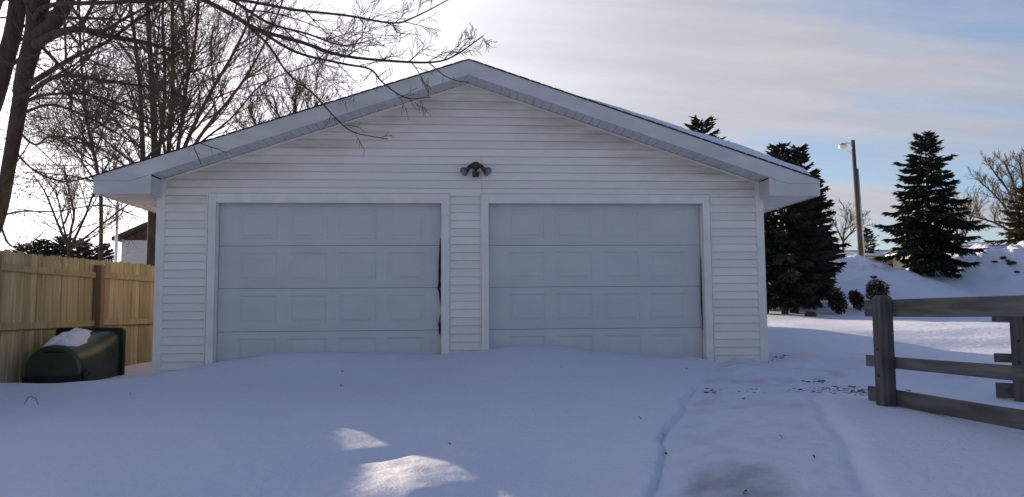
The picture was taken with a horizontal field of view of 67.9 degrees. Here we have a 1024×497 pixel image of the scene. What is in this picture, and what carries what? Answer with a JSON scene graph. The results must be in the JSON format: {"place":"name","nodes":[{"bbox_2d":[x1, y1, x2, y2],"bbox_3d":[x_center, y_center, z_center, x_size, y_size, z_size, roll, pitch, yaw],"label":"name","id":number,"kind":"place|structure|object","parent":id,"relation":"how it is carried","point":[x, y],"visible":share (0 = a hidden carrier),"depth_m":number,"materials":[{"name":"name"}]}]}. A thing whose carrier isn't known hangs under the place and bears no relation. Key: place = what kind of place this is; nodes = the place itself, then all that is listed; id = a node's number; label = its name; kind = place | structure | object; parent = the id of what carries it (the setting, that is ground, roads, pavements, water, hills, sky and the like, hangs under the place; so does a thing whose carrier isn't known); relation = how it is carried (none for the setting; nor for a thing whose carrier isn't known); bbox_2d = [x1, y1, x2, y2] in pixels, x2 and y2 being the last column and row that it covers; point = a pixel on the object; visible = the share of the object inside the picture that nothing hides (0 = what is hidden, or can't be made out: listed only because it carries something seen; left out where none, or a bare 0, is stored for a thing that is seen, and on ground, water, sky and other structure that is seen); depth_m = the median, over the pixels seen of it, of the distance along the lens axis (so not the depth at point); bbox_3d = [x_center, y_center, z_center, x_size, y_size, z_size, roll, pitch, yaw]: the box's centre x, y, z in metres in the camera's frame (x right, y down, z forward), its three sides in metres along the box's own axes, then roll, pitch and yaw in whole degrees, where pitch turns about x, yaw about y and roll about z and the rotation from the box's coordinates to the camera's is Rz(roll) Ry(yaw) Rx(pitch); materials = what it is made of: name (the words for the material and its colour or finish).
{"place":"outdoors","nodes":[
{"label":"outdoors","id":0,"kind":"place"},
{"bbox_2d":[0,241,1023,496],"bbox_3d":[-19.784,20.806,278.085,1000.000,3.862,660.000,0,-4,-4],"label":"snow ground","id":1,"kind":"structure","parent":0,"point":[536,421],"depth_m":5.35,"materials":[{"name":"white snow"}]},
{"bbox_2d":[10,242,30,253],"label":"pine tree","id":2,"kind":"object","parent":1,"relation":"on","point":[18,249],"visible":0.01,"depth_m":55.84,"materials":[{"name":"green plant"}]},
{"bbox_2d":[22,238,59,256],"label":"pine tree","id":3,"kind":"object","parent":1,"relation":"on","point":[42,246],"visible":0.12,"depth_m":51.81,"materials":[{"name":"green plant"}]},
{"bbox_2d":[33,234,75,255],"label":"pine tree","id":4,"kind":"object","parent":1,"relation":"on","point":[59,241],"visible":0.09,"depth_m":54.56,"materials":[{"name":"green plant"}]},
{"bbox_2d":[22,327,125,382],"bbox_3d":[-5.593,1.395,9.703,0.870,0.742,0.963,0,-4,-4],"label":"plastic tub","id":5,"kind":"object","parent":1,"relation":"on","point":[99,354],"visible":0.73,"depth_m":9.37,"materials":[{"name":"green plastic"}]},
{"bbox_2d":[43,327,91,346],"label":"tub snow","id":6,"kind":"structure","parent":5,"relation":"on","point":[76,336],"depth_m":9.52,"materials":[{"name":"white snow"}]},
{"bbox_2d":[0,249,154,382],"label":"board fence","id":7,"kind":"object","parent":1,"relation":"on","point":[43,299],"visible":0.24,"depth_m":10.45,"materials":[{"name":"brown wood"}]},
{"bbox_2d":[6,120,155,257],"bbox_3d":[-8.385,-0.059,14.769,3.976,4.891,2.307,0,-4,-4],"label":"bare tree","id":8,"kind":"object","parent":1,"relation":"on","point":[69,246],"visible":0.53,"depth_m":14.99,"materials":[{"name":"brown plant"}]},
{"bbox_2d":[61,238,105,260],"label":"pine tree","id":9,"kind":"object","parent":1,"relation":"on","point":[87,254],"visible":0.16,"depth_m":49.68,"materials":[{"name":"green plant"}]},
{"bbox_2d":[0,0,183,260],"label":"bare tree","id":10,"kind":"object","parent":1,"relation":"on","point":[35,126],"visible":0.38,"depth_m":16.52,"materials":[{"name":"brown plant"}]},
{"bbox_2d":[92,242,114,261],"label":"pine tree","id":11,"kind":"object","parent":1,"relation":"on","point":[106,252],"visible":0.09,"depth_m":53.81,"materials":[{"name":"green plant"}]},
{"bbox_2d":[114,201,118,261],"bbox_3d":[-12.447,0.561,23.890,0.109,4.876,0.257,1,-5,-19],"label":"flagpole","id":12,"kind":"object","parent":1,"relation":"on","point":[116,250],"visible":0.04,"depth_m":23.90,"materials":[{"name":"white metal"}]},
{"bbox_2d":[111,222,146,263],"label":"house","id":13,"kind":"structure","parent":1,"relation":"on","point":[133,255],"depth_m":29.96,"materials":[{"name":"white"}]},
{"bbox_2d":[16,0,245,265],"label":"bare tree","id":14,"kind":"object","parent":1,"relation":"on","point":[151,241],"visible":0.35,"depth_m":20.93,"materials":[{"name":"brown plant"}]},
{"bbox_2d":[94,0,369,155],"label":"bare tree","id":15,"kind":"object","parent":1,"relation":"on","point":[238,45],"visible":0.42,"depth_m":22.39,"materials":[{"name":"brown plant"}]},
{"bbox_2d":[0,0,497,266],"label":"maple tree","id":16,"kind":"object","parent":1,"relation":"on","point":[42,25],"visible":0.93,"depth_m":9.58,"materials":[{"name":"brown plant"}]},
{"bbox_2d":[219,50,342,130],"bbox_3d":[-5.532,-1.154,18.700,3.048,7.610,1.907,0,-4,-4],"label":"bare tree","id":17,"kind":"object","parent":1,"relation":"on","point":[294,105],"visible":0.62,"depth_m":18.90,"materials":[{"name":"brown plant"}]},
{"bbox_2d":[89,59,823,373],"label":"garage","id":18,"kind":"structure","parent":1,"relation":"on","point":[571,220],"depth_m":9.60,"materials":[{"name":"plastic"}]},
{"bbox_2d":[217,203,440,361],"bbox_3d":[-2.266,0.691,9.515,2.773,2.547,0.090,0,-4,-4],"label":"garage door","id":19,"kind":"structure","parent":18,"relation":"in","point":[294,277],"depth_m":9.52,"materials":[{"name":"white metal"}]},
{"bbox_2d":[460,161,490,176],"bbox_3d":[-0.455,-1.005,9.555,0.392,0.206,0.170,0,-4,-4],"label":"floodlight","id":20,"kind":"object","parent":18,"relation":"attached to","point":[475,166],"visible":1,"depth_m":9.54,"materials":[{"name":"black plastic"}]},
{"bbox_2d":[489,204,702,358],"bbox_3d":[1.080,0.683,9.755,2.773,2.547,0.090,0,-4,-4],"label":"garage door","id":21,"kind":"structure","parent":18,"relation":"in","point":[614,278],"depth_m":9.77,"materials":[{"name":"white metal"}]},
{"bbox_2d":[684,115,729,140],"bbox_3d":[6.481,-1.241,25.097,4.429,6.392,4.800,0,-4,-4],"label":"spruce tree","id":22,"kind":"object","parent":1,"relation":"on","point":[698,126],"visible":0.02,"depth_m":25.11,"materials":[{"name":"green plant"}]},
{"bbox_2d":[789,309,799,312],"bbox_3d":[7.668,1.714,20.667,0.278,0.215,0.232,0,-4,-4],"label":"rock","id":23,"kind":"object","parent":1,"relation":"on","point":[792,311],"visible":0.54,"depth_m":20.59,"materials":[{"name":"grey stone"}]},
{"bbox_2d":[764,142,843,313],"bbox_3d":[7.279,-0.432,20.466,3.159,4.974,2.943,0,-4,-4],"label":"spruce tree","id":24,"kind":"object","parent":1,"relation":"on","point":[793,279],"visible":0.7,"depth_m":20.13,"materials":[{"name":"green plant"}]},
{"bbox_2d":[778,144,840,302],"bbox_3d":[8.364,-0.536,21.969,2.191,5.048,2.277,0,-4,-4],"label":"spruce tree","id":25,"kind":"object","parent":1,"relation":"on","point":[803,157],"visible":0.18,"depth_m":21.89,"materials":[{"name":"green plant"}]},
{"bbox_2d":[805,311,816,316],"bbox_3d":[7.627,1.704,19.423,0.289,0.196,0.266,-3,-5,29],"label":"rock","id":26,"kind":"object","parent":1,"relation":"on","point":[809,314],"visible":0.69,"depth_m":19.34,"materials":[{"name":"grey stone"}]},
{"bbox_2d":[806,169,851,302],"bbox_3d":[9.246,-0.251,23.203,2.019,4.382,1.873,0,-4,-4],"label":"spruce tree","id":27,"kind":"object","parent":1,"relation":"on","point":[834,246],"visible":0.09,"depth_m":22.91,"materials":[{"name":"green plant"}]},
{"bbox_2d":[824,285,847,313],"bbox_3d":[8.667,1.413,20.342,0.667,0.900,0.583,0,-4,-4],"label":"shrub","id":28,"kind":"object","parent":1,"relation":"on","point":[836,299],"visible":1,"depth_m":20.27,"materials":[{"name":"green plant"}]},
{"bbox_2d":[824,197,873,252],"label":"bare tree","id":29,"kind":"object","parent":1,"relation":"on","point":[847,227],"visible":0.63,"depth_m":61.79,"materials":[{"name":"brown plant"}]},
{"bbox_2d":[838,140,864,256],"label":"street lamp","id":30,"kind":"object","parent":1,"relation":"on","point":[859,221],"visible":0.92,"depth_m":45.82,"materials":[{"name":"brown wood"}]},
{"bbox_2d":[847,289,864,309],"bbox_3d":[9.695,1.489,21.391,0.473,0.707,0.464,-4,-6,41],"label":"shrub","id":31,"kind":"object","parent":1,"relation":"on","point":[856,298],"visible":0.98,"depth_m":21.32,"materials":[{"name":"green plant"}]},
{"bbox_2d":[837,248,892,266],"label":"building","id":32,"kind":"structure","parent":1,"relation":"on","point":[879,253],"depth_m":60.76,"materials":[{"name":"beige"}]},
{"bbox_2d":[857,227,879,252],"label":"spruce tree","id":33,"kind":"object","parent":1,"relation":"on","point":[867,232],"visible":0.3,"depth_m":61.91,"materials":[{"name":"green plant"}]},
{"bbox_2d":[865,279,889,299],"bbox_3d":[11.068,1.314,23.066,0.754,0.829,0.703,0,-4,-4],"label":"shrub","id":34,"kind":"object","parent":1,"relation":"on","point":[879,288],"visible":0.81,"depth_m":23.00,"materials":[{"name":"green plant"}]},
{"bbox_2d":[872,130,994,278],"bbox_3d":[15.066,-1.532,27.452,3.722,5.649,3.669,-4,-6,39],"label":"spruce tree","id":35,"kind":"object","parent":1,"relation":"on","point":[925,246],"visible":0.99,"depth_m":27.21,"materials":[{"name":"green plant"}]},
{"bbox_2d":[864,295,1023,429],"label":"rail fence","id":36,"kind":"object","parent":1,"relation":"on","point":[883,311],"visible":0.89,"depth_m":4.83,"materials":[{"name":"grey wood"}]},
{"bbox_2d":[883,242,1013,268],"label":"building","id":37,"kind":"structure","parent":1,"relation":"on","point":[897,265],"depth_m":56.24,"materials":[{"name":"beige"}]},
{"bbox_2d":[930,184,991,241],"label":"bare tree","id":38,"kind":"object","parent":1,"relation":"on","point":[973,202],"visible":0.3,"depth_m":59.82,"materials":[{"name":"brown plant"}]},
{"bbox_2d":[958,146,1023,232],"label":"bare tree","id":39,"kind":"object","parent":1,"relation":"on","point":[980,179],"visible":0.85,"depth_m":45.99,"materials":[{"name":"brown plant"}]},
{"bbox_2d":[982,186,1023,245],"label":"evergreen tree","id":40,"kind":"object","parent":1,"relation":"on","point":[1016,223],"visible":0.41,"depth_m":33.29,"materials":[{"name":"green plant"}]},
{"bbox_2d":[992,317,1023,401],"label":"rail fence","id":41,"kind":"object","parent":1,"relation":"on","point":[1014,390],"visible":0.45,"depth_m":6.38,"materials":[{"name":"grey wood"}]},
{"bbox_2d":[1007,261,1016,264],"bbox_3d":[17.951,0.517,27.309,0.363,0.158,0.260,0,-4,-4],"label":"dirt clod","id":42,"kind":"object","parent":1,"relation":"on","point":[1011,262],"visible":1,"depth_m":27.24,"materials":[{"name":"soil"}]},
{"bbox_2d":[0,0,1023,261],"label":"sky","id":43,"kind":"structure","parent":0,"point":[823,75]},
{"bbox_2d":[565,91,810,174],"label":"roof snow","id":44,"kind":"structure","parent":0,"point":[735,146],"depth_m":9.62,"materials":[{"name":"white snow"}]},
{"bbox_2d":[704,355,910,399],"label":"bare soil","id":45,"kind":"structure","parent":0,"point":[852,391],"depth_m":6.41,"materials":[{"name":"brown soil"}]}
]}

